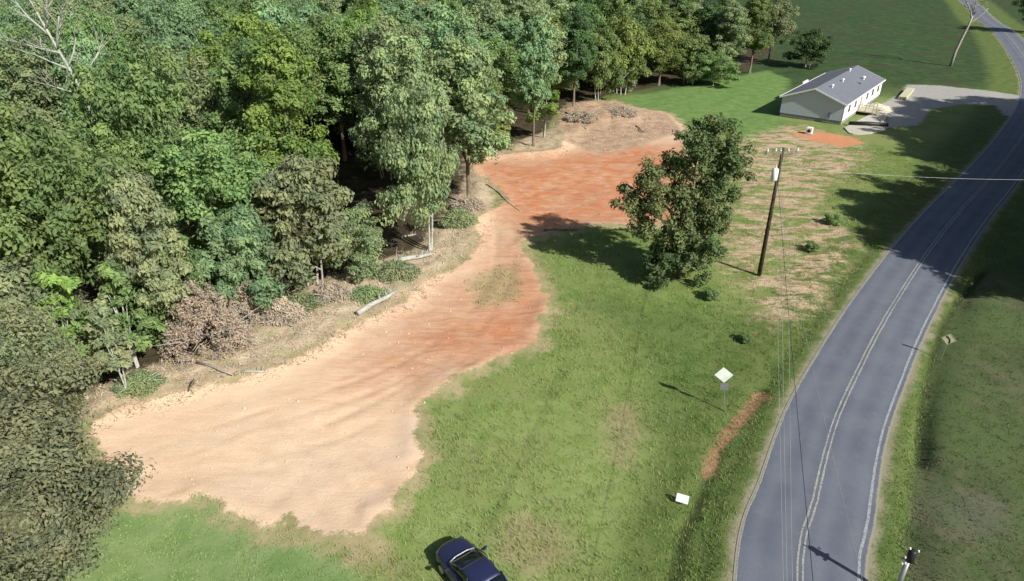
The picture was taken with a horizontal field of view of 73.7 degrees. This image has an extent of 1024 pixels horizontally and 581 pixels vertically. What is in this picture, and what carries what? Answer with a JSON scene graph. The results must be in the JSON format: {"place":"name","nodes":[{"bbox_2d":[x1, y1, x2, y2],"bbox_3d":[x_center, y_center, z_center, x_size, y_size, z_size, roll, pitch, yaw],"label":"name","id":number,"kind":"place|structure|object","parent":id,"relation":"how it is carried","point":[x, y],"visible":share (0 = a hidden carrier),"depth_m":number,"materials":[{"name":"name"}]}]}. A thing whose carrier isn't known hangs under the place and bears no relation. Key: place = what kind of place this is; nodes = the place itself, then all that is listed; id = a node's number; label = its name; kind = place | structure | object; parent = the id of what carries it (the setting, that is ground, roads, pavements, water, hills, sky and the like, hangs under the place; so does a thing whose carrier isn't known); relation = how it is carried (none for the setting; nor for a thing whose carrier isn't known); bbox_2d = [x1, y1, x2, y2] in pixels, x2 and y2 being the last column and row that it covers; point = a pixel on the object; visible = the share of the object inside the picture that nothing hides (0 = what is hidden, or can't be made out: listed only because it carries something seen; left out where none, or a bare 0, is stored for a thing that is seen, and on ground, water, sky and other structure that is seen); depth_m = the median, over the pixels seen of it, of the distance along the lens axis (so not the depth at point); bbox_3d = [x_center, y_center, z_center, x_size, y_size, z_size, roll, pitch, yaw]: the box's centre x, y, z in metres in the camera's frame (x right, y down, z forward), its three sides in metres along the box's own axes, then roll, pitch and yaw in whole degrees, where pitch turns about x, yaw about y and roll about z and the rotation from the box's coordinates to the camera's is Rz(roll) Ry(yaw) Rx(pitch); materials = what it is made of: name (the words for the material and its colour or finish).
{"place":"outdoors","nodes":[
{"label":"outdoors","id":0,"kind":"place"},
{"bbox_2d":[0,0,1023,580],"bbox_3d":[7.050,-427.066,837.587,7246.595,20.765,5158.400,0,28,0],"label":"ground","id":1,"kind":"structure","parent":0,"point":[946,120],"depth_m":45.20,"materials":[{"name":"green plant"}]},
{"bbox_2d":[0,0,43,29],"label":"tree","id":2,"kind":"object","parent":1,"relation":"on","point":[23,6],"visible":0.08,"depth_m":100.46,"materials":[{"name":"green plant"}]},
{"bbox_2d":[1,10,53,43],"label":"tree","id":3,"kind":"object","parent":1,"relation":"on","point":[17,18],"visible":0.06,"depth_m":90.63,"materials":[{"name":"green plant"}]},
{"bbox_2d":[0,32,64,102],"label":"tree","id":4,"kind":"object","parent":1,"relation":"on","point":[43,52],"visible":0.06,"depth_m":74.71,"materials":[{"name":"green plant"}]},
{"bbox_2d":[0,251,83,392],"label":"tree","id":5,"kind":"object","parent":1,"relation":"on","point":[14,284],"visible":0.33,"depth_m":39.23,"materials":[{"name":"green plant"}]},
{"bbox_2d":[0,29,94,162],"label":"tree","id":6,"kind":"object","parent":1,"relation":"on","point":[28,96],"visible":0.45,"depth_m":64.39,"materials":[{"name":"green plant"}]},
{"bbox_2d":[0,296,104,490],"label":"tree","id":7,"kind":"object","parent":1,"relation":"on","point":[25,328],"visible":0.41,"depth_m":34.60,"materials":[{"name":"green plant"}]},
{"bbox_2d":[0,0,116,120],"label":"dead tree","id":8,"kind":"object","parent":1,"relation":"on","point":[56,44],"visible":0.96,"depth_m":60.66,"materials":[{"name":"grey wood"}]},
{"bbox_2d":[22,0,101,26],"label":"tree","id":9,"kind":"object","parent":1,"relation":"on","point":[54,12],"visible":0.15,"depth_m":99.35,"materials":[{"name":"green plant"}]},
{"bbox_2d":[0,96,133,353],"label":"tree","id":10,"kind":"object","parent":1,"relation":"on","point":[29,201],"visible":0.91,"depth_m":40.90,"materials":[{"name":"green plant"}]},
{"bbox_2d":[27,266,117,387],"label":"tree","id":11,"kind":"object","parent":1,"relation":"on","point":[66,283],"visible":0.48,"depth_m":40.92,"materials":[{"name":"green plant"}]},
{"bbox_2d":[0,347,156,580],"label":"tree","id":12,"kind":"object","parent":1,"relation":"on","point":[34,464],"visible":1,"depth_m":26.69,"materials":[{"name":"green plant"}]},
{"bbox_2d":[16,130,148,304],"bbox_3d":[-31.974,-4.556,49.676,9.676,14.100,10.951,2,28,4],"label":"tree","id":13,"kind":"object","parent":1,"relation":"on","point":[134,161],"visible":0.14,"depth_m":48.85,"materials":[{"name":"green plant"}]},
{"bbox_2d":[49,29,115,142],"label":"tree","id":14,"kind":"object","parent":1,"relation":"on","point":[84,58],"visible":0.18,"depth_m":67.59,"materials":[{"name":"green plant"}]},
{"bbox_2d":[41,12,130,64],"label":"tree","id":15,"kind":"object","parent":1,"relation":"on","point":[51,31],"visible":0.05,"depth_m":77.46,"materials":[{"name":"green plant"}]},
{"bbox_2d":[47,3,138,86],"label":"tree","id":16,"kind":"object","parent":1,"relation":"on","point":[105,27],"visible":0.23,"depth_m":73.20,"materials":[{"name":"green plant"}]},
{"bbox_2d":[78,295,134,389],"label":"tree","id":17,"kind":"object","parent":1,"relation":"on","point":[116,355],"visible":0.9,"depth_m":40.11,"materials":[{"name":"green plant"}]},
{"bbox_2d":[100,0,140,18],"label":"tree","id":18,"kind":"object","parent":1,"relation":"on","point":[117,6],"visible":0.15,"depth_m":106.78,"materials":[{"name":"green plant"}]},
{"bbox_2d":[97,8,147,36],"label":"tree","id":19,"kind":"object","parent":1,"relation":"on","point":[127,22],"visible":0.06,"depth_m":94.51,"materials":[{"name":"green plant"}]},
{"bbox_2d":[61,36,193,189],"bbox_3d":[-29.677,-10.372,55.276,9.209,19.175,10.250,24,36,37],"label":"tree","id":20,"kind":"object","parent":1,"relation":"on","point":[137,112],"visible":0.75,"depth_m":51.59,"materials":[{"name":"green plant"}]},
{"bbox_2d":[93,260,166,367],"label":"tree","id":21,"kind":"object","parent":1,"relation":"on","point":[120,296],"visible":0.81,"depth_m":43.42,"materials":[{"name":"green plant"}]},
{"bbox_2d":[110,367,167,399],"bbox_3d":[-23.630,5.668,42.901,3.445,1.446,2.897,0,28,0],"label":"bush","id":22,"kind":"object","parent":1,"relation":"on","point":[141,383],"visible":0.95,"depth_m":42.41,"materials":[{"name":"green plant"}]},
{"bbox_2d":[94,164,195,345],"bbox_3d":[-23.553,-1.662,44.693,5.272,13.466,5.817,2,28,3],"label":"tree","id":23,"kind":"object","parent":1,"relation":"on","point":[138,220],"visible":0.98,"depth_m":42.92,"materials":[{"name":"green plant"}]},
{"bbox_2d":[85,45,224,210],"bbox_3d":[-32.537,-14.800,65.762,10.913,17.039,11.838,9,29,16],"label":"tree","id":24,"kind":"object","parent":1,"relation":"on","point":[203,97],"visible":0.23,"depth_m":63.37,"materials":[{"name":"green plant"}]},
{"bbox_2d":[124,245,212,347],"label":"tree","id":25,"kind":"object","parent":1,"relation":"on","point":[191,257],"visible":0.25,"depth_m":45.90,"materials":[{"name":"green plant"}]},
{"bbox_2d":[132,0,225,60],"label":"tree","id":26,"kind":"object","parent":1,"relation":"on","point":[178,26],"visible":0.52,"depth_m":82.32,"materials":[{"name":"green plant"}]},
{"bbox_2d":[155,278,261,366],"bbox_3d":[-20.806,1.572,46.596,7.732,6.032,7.322,0,28,0],"label":"brush heap","id":27,"kind":"object","parent":1,"relation":"on","point":[217,314],"visible":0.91,"depth_m":45.70,"materials":[{"name":"beige plant"}]},
{"bbox_2d":[181,44,235,89],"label":"tree","id":28,"kind":"object","parent":1,"relation":"on","point":[213,50],"visible":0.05,"depth_m":74.37,"materials":[{"name":"green plant"}]},
{"bbox_2d":[192,0,234,41],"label":"tree","id":29,"kind":"object","parent":1,"relation":"on","point":[218,17],"visible":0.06,"depth_m":94.25,"materials":[{"name":"green plant"}]},
{"bbox_2d":[142,124,286,251],"bbox_3d":[-23.066,-6.357,53.261,11.075,13.859,10.209,0,28,-1],"label":"tree","id":30,"kind":"object","parent":1,"relation":"on","point":[214,181],"visible":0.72,"depth_m":49.61,"materials":[{"name":"green plant"}]},
{"bbox_2d":[195,9,276,68],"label":"tree","id":31,"kind":"object","parent":1,"relation":"on","point":[243,23],"visible":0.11,"depth_m":77.81,"materials":[{"name":"green plant"}]},
{"bbox_2d":[184,202,288,317],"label":"tree","id":32,"kind":"object","parent":1,"relation":"on","point":[238,243],"visible":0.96,"depth_m":48.18,"materials":[{"name":"green plant"}]},
{"bbox_2d":[192,36,286,222],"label":"tree","id":33,"kind":"object","parent":1,"relation":"on","point":[238,100],"visible":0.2,"depth_m":59.91,"materials":[{"name":"green plant"}]},
{"bbox_2d":[227,279,272,326],"bbox_3d":[-19.493,0.797,50.532,4.036,3.825,3.561,8,29,15],"label":"brush heap","id":34,"kind":"object","parent":1,"relation":"on","point":[247,308],"visible":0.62,"depth_m":49.97,"materials":[{"name":"beige plant"}]},
{"bbox_2d":[228,0,286,17],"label":"tree","id":35,"kind":"object","parent":1,"relation":"on","point":[247,4],"visible":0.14,"depth_m":101.51,"materials":[{"name":"green plant"}]},
{"bbox_2d":[246,0,307,36],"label":"tree","id":36,"kind":"object","parent":1,"relation":"on","point":[278,15],"visible":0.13,"depth_m":89.95,"materials":[{"name":"green plant"}]},
{"bbox_2d":[244,23,321,120],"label":"tree","id":37,"kind":"object","parent":1,"relation":"on","point":[303,42],"visible":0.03,"depth_m":74.83,"materials":[{"name":"green plant"}]},
{"bbox_2d":[260,296,309,327],"bbox_3d":[-16.882,1.488,50.262,3.726,2.191,3.421,-15,31,-26],"label":"brush heap","id":38,"kind":"object","parent":1,"relation":"on","point":[281,312],"visible":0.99,"depth_m":49.87,"materials":[{"name":"beige plant"}]},
{"bbox_2d":[236,28,339,233],"bbox_3d":[-19.263,-12.757,59.659,8.138,19.234,8.050,-13,31,-24],"label":"tree","id":39,"kind":"object","parent":1,"relation":"on","point":[285,93],"visible":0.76,"depth_m":56.34,"materials":[{"name":"green plant"}]},
{"bbox_2d":[238,151,358,289],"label":"tree","id":40,"kind":"object","parent":1,"relation":"on","point":[306,195],"visible":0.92,"depth_m":50.15,"materials":[{"name":"green plant"}]},
{"bbox_2d":[273,289,331,312],"bbox_3d":[-16.193,0.842,52.367,4.878,1.668,3.985,0,28,0],"label":"bush","id":41,"kind":"object","parent":1,"relation":"on","point":[308,301],"visible":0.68,"depth_m":52.08,"materials":[{"name":"green plant"}]},
{"bbox_2d":[289,1,333,103],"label":"tree","id":42,"kind":"object","parent":1,"relation":"on","point":[303,14],"visible":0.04,"depth_m":101.84,"materials":[{"name":"green plant"}]},
{"bbox_2d":[300,12,354,124],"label":"tree","id":43,"kind":"object","parent":1,"relation":"on","point":[316,20],"visible":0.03,"depth_m":95.23,"materials":[{"name":"green plant"}]},
{"bbox_2d":[319,0,343,16],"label":"tree","id":44,"kind":"object","parent":1,"relation":"on","point":[333,6],"visible":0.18,"depth_m":123.07,"materials":[{"name":"green plant"}]},
{"bbox_2d":[314,281,352,303],"bbox_3d":[-14.082,0.178,53.450,3.790,1.788,3.485,0,28,0],"label":"brush heap","id":45,"kind":"object","parent":1,"relation":"on","point":[336,291],"visible":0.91,"depth_m":53.18,"materials":[{"name":"beige plant"}]},
{"bbox_2d":[302,15,370,160],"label":"tree","id":46,"kind":"object","parent":1,"relation":"on","point":[339,99],"visible":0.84,"depth_m":79.89,"materials":[{"name":"green plant"}]},
{"bbox_2d":[312,200,387,282],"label":"tree","id":47,"kind":"object","parent":1,"relation":"on","point":[370,244],"visible":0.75,"depth_m":54.66,"materials":[{"name":"green plant"}]},
{"bbox_2d":[334,43,371,134],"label":"tree","id":48,"kind":"object","parent":1,"relation":"on","point":[350,124],"visible":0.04,"depth_m":85.30,"materials":[{"name":"green plant"}]},
{"bbox_2d":[347,278,388,304],"bbox_3d":[-11.445,0.181,53.921,3.517,1.367,2.958,0,28,0],"label":"bush","id":49,"kind":"object","parent":1,"relation":"on","point":[359,293],"visible":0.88,"depth_m":53.53,"materials":[{"name":"green plant"}]},
{"bbox_2d":[67,100,673,430],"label":"brush litter","id":50,"kind":"object","parent":1,"relation":"on","point":[196,353],"visible":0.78,"depth_m":50.19,"materials":[{"name":"beige plant"}]},
{"bbox_2d":[351,99,395,178],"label":"tree","id":51,"kind":"object","parent":1,"relation":"on","point":[360,156],"visible":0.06,"depth_m":77.73,"materials":[{"name":"green plant"}]},
{"bbox_2d":[341,6,407,33],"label":"tree","id":52,"kind":"object","parent":1,"relation":"on","point":[359,18],"visible":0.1,"depth_m":94.88,"materials":[{"name":"green plant"}]},
{"bbox_2d":[356,286,397,315],"bbox_3d":[-10.490,0.754,52.745,0.795,0.651,4.301,18,33,30],"label":"log","id":53,"kind":"object","parent":1,"relation":"on","point":[363,309],"visible":1,"depth_m":52.46,"materials":[{"name":"beige wood"}]},
{"bbox_2d":[348,8,434,120],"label":"tree","id":54,"kind":"object","parent":1,"relation":"on","point":[370,40],"visible":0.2,"depth_m":76.69,"materials":[{"name":"green plant"}]},
{"bbox_2d":[364,250,422,283],"bbox_3d":[-9.982,-1.844,57.025,4.375,1.777,4.586,24,36,38],"label":"bush","id":55,"kind":"object","parent":1,"relation":"on","point":[394,270],"visible":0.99,"depth_m":56.53,"materials":[{"name":"green plant"}]},
{"bbox_2d":[348,27,456,211],"bbox_3d":[-10.495,-16.076,66.726,11.321,18.479,10.436,3,28,6],"label":"tree","id":56,"kind":"object","parent":1,"relation":"on","point":[378,76],"visible":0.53,"depth_m":62.82,"materials":[{"name":"green plant"}]},
{"bbox_2d":[387,5,417,29],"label":"tree","id":57,"kind":"object","parent":1,"relation":"on","point":[403,16],"visible":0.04,"depth_m":102.11,"materials":[{"name":"green plant"}]},
{"bbox_2d":[374,82,459,250],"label":"tree","id":58,"kind":"object","parent":1,"relation":"on","point":[415,157],"visible":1,"depth_m":56.23,"materials":[{"name":"green plant"}]},
{"bbox_2d":[399,0,445,23],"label":"tree","id":59,"kind":"object","parent":1,"relation":"on","point":[419,11],"visible":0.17,"depth_m":106.50,"materials":[{"name":"green plant"}]},
{"bbox_2d":[169,106,677,522],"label":"dirt clods","id":60,"kind":"object","parent":1,"relation":"on","point":[243,408],"visible":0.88,"depth_m":42.42,"materials":[{"name":"orange soil"}]},
{"bbox_2d":[400,4,495,152],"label":"tree","id":61,"kind":"object","parent":1,"relation":"on","point":[442,29],"visible":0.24,"depth_m":79.12,"materials":[{"name":"green plant"}]},
{"bbox_2d":[433,206,479,230],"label":"bush","id":62,"kind":"object","parent":1,"relation":"on","point":[466,218],"visible":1,"depth_m":66.13,"materials":[{"name":"green plant"}]},
{"bbox_2d":[448,194,487,211],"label":"brush heap","id":63,"kind":"object","parent":1,"relation":"on","point":[467,202],"visible":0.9,"depth_m":70.15,"materials":[{"name":"beige plant"}]},
{"bbox_2d":[435,536,507,580],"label":"car","id":64,"kind":"object","parent":1,"relation":"on","point":[462,558],"visible":1,"depth_m":30.21,"materials":[{"name":"blue paint"}]},
{"bbox_2d":[434,36,516,196],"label":"tree","id":65,"kind":"object","parent":1,"relation":"on","point":[466,62],"visible":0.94,"depth_m":65.32,"materials":[{"name":"green plant"}]},
{"bbox_2d":[454,0,506,35],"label":"tree","id":66,"kind":"object","parent":1,"relation":"on","point":[487,13],"visible":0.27,"depth_m":98.55,"materials":[{"name":"green plant"}]},
{"bbox_2d":[477,64,503,158],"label":"tree","id":67,"kind":"object","parent":1,"relation":"on","point":[492,83],"visible":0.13,"depth_m":82.58,"materials":[{"name":"green plant"}]},
{"bbox_2d":[483,35,522,112],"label":"tree","id":68,"kind":"object","parent":1,"relation":"on","point":[509,52],"visible":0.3,"depth_m":92.61,"materials":[{"name":"green plant"}]},
{"bbox_2d":[478,15,528,123],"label":"tree","id":69,"kind":"object","parent":1,"relation":"on","point":[505,31],"visible":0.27,"depth_m":95.77,"materials":[{"name":"green plant"}]},
{"bbox_2d":[28,145,1023,580],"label":"meadow grass","id":70,"kind":"structure","parent":1,"relation":"on","point":[618,427],"depth_m":43.15,"materials":[{"name":"green plant"}]},
{"bbox_2d":[490,0,568,112],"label":"tree","id":71,"kind":"object","parent":1,"relation":"on","point":[525,10],"visible":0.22,"depth_m":101.07,"materials":[{"name":"green plant"}]},
{"bbox_2d":[510,13,557,146],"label":"tree","id":72,"kind":"object","parent":1,"relation":"on","point":[537,66],"visible":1,"depth_m":84.58,"materials":[{"name":"green plant"}]},
{"bbox_2d":[49,236,1023,580],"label":"short grass","id":73,"kind":"structure","parent":1,"relation":"on","point":[983,286],"depth_m":35.25,"materials":[{"name":"green plant"}]},
{"bbox_2d":[525,75,559,136],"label":"tree","id":74,"kind":"object","parent":1,"relation":"on","point":[550,108],"visible":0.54,"depth_m":91.58,"materials":[{"name":"green plant"}]},
{"bbox_2d":[540,6,584,101],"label":"tree","id":75,"kind":"object","parent":1,"relation":"on","point":[556,18],"visible":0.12,"depth_m":110.17,"materials":[{"name":"green plant"}]},
{"bbox_2d":[540,0,591,95],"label":"tree","id":76,"kind":"object","parent":1,"relation":"on","point":[560,5],"visible":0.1,"depth_m":111.70,"materials":[{"name":"green plant"}]},
{"bbox_2d":[556,2,599,106],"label":"tree","id":77,"kind":"object","parent":1,"relation":"on","point":[575,28],"visible":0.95,"depth_m":103.66,"materials":[{"name":"green plant"}]},
{"bbox_2d":[562,107,599,122],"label":"brush heap","id":78,"kind":"object","parent":1,"relation":"on","point":[583,115],"visible":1,"depth_m":101.14,"materials":[{"name":"beige plant"}]},
{"bbox_2d":[564,0,607,86],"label":"tree","id":79,"kind":"object","parent":1,"relation":"on","point":[596,12],"visible":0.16,"depth_m":118.20,"materials":[{"name":"green plant"}]},
{"bbox_2d":[584,26,625,100],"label":"tree","id":80,"kind":"object","parent":1,"relation":"on","point":[607,62],"visible":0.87,"depth_m":110.80,"materials":[{"name":"green plant"}]},
{"bbox_2d":[591,0,635,85],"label":"tree","id":81,"kind":"object","parent":1,"relation":"on","point":[613,8],"visible":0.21,"depth_m":117.99,"materials":[{"name":"green plant"}]},
{"bbox_2d":[601,101,642,117],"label":"brush heap","id":82,"kind":"object","parent":1,"relation":"on","point":[623,111],"visible":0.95,"depth_m":104.01,"materials":[{"name":"beige plant"}]},
{"bbox_2d":[607,12,657,94],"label":"tree","id":83,"kind":"object","parent":1,"relation":"on","point":[633,44],"visible":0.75,"depth_m":115.45,"materials":[{"name":"green plant"}]},
{"bbox_2d":[634,0,675,75],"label":"tree","id":84,"kind":"object","parent":1,"relation":"on","point":[650,10],"visible":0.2,"depth_m":129.27,"materials":[{"name":"green plant"}]},
{"bbox_2d":[640,243,681,290],"bbox_3d":[12.105,-1.991,55.774,3.497,3.658,4.063,17,32,29],"label":"bush","id":85,"kind":"object","parent":1,"relation":"on","point":[650,263],"visible":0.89,"depth_m":55.15,"materials":[{"name":"green plant"}]},
{"bbox_2d":[640,18,685,85],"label":"tree","id":86,"kind":"object","parent":1,"relation":"on","point":[667,37],"visible":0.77,"depth_m":122.71,"materials":[{"name":"green plant"}]},
{"bbox_2d":[660,1,704,73],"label":"tree","id":87,"kind":"object","parent":1,"relation":"on","point":[682,14],"visible":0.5,"depth_m":131.18,"materials":[{"name":"green plant"}]},
{"bbox_2d":[608,111,757,287],"bbox_3d":[13.476,-6.971,54.109,11.700,13.825,6.087,0,28,0],"label":"tree","id":88,"kind":"object","parent":1,"relation":"on","point":[688,240],"visible":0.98,"depth_m":53.35,"materials":[{"name":"green plant"}]},
{"bbox_2d":[663,33,712,84],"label":"tree","id":89,"kind":"object","parent":1,"relation":"on","point":[693,46],"visible":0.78,"depth_m":124.11,"materials":[{"name":"green plant"}]},
{"bbox_2d":[691,0,735,62],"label":"tree","id":90,"kind":"object","parent":1,"relation":"on","point":[709,13],"visible":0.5,"depth_m":131.04,"materials":[{"name":"green plant"}]},
{"bbox_2d":[691,50,741,85],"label":"tree","id":91,"kind":"object","parent":1,"relation":"on","point":[714,68],"visible":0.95,"depth_m":124.35,"materials":[{"name":"green plant"}]},
{"bbox_2d":[715,367,732,411],"bbox_3d":[12.736,6.086,40.914,1.075,3.542,0.068,-1,26,19],"label":"road sign","id":92,"kind":"object","parent":1,"relation":"on","point":[723,374],"visible":0.97,"depth_m":40.48,"materials":[{"name":"metal"}]},
{"bbox_2d":[708,0,750,79],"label":"tree","id":93,"kind":"object","parent":1,"relation":"on","point":[734,20],"visible":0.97,"depth_m":127.81,"materials":[{"name":"green plant"}]},
{"bbox_2d":[739,0,774,72],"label":"tree","id":94,"kind":"object","parent":1,"relation":"on","point":[759,16],"visible":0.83,"depth_m":132.33,"materials":[{"name":"green plant"}]},
{"bbox_2d":[756,0,799,62],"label":"tree","id":95,"kind":"object","parent":1,"relation":"on","point":[781,24],"visible":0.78,"depth_m":142.54,"materials":[{"name":"green plant"}]},
{"bbox_2d":[757,148,798,275],"bbox_3d":[20.902,-5.956,55.191,2.605,11.300,0.502,-4,28,-8],"label":"utility pole","id":96,"kind":"object","parent":1,"relation":"on","point":[775,174],"visible":0.98,"depth_m":54.18,"materials":[{"name":"brown wood"}]},
{"bbox_2d":[788,166,792,580],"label":"power line","id":97,"kind":"object","parent":96,"relation":"attached to","point":[789,364],"visible":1,"depth_m":34.19,"materials":[{"name":"metal"}]},
{"bbox_2d":[718,125,877,323],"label":"dry debris","id":98,"kind":"object","parent":1,"relation":"on","point":[809,209],"visible":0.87,"depth_m":67.89,"materials":[{"name":"beige plant"}]},
{"bbox_2d":[782,27,833,67],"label":"tree","id":99,"kind":"object","parent":1,"relation":"on","point":[814,37],"visible":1,"depth_m":140.14,"materials":[{"name":"green plant"}]},
{"bbox_2d":[779,65,885,124],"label":"house","id":100,"kind":"structure","parent":1,"relation":"on","point":[839,96],"depth_m":105.40,"materials":[{"name":"grey"}]},
{"bbox_2d":[897,547,919,580],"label":"utility pole","id":101,"kind":"object","parent":1,"relation":"on","point":[910,557],"visible":1,"depth_m":28.84,"materials":[{"name":"wood"}]},
{"bbox_2d":[949,0,994,65],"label":"bare tree","id":102,"kind":"object","parent":1,"relation":"on","point":[960,41],"visible":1,"depth_m":140.96,"materials":[{"name":"grey plant"}]},
{"bbox_2d":[844,113,886,134],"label":"pavement","id":103,"kind":"structure","parent":0,"point":[856,129],"depth_m":100.33,"materials":[{"name":"concrete"}]},
{"bbox_2d":[733,0,1023,580],"bbox_3d":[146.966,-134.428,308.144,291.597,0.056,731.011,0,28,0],"label":"road","id":104,"kind":"structure","parent":0,"point":[863,359],"depth_m":43.06,"materials":[{"name":"grey asphalt"}]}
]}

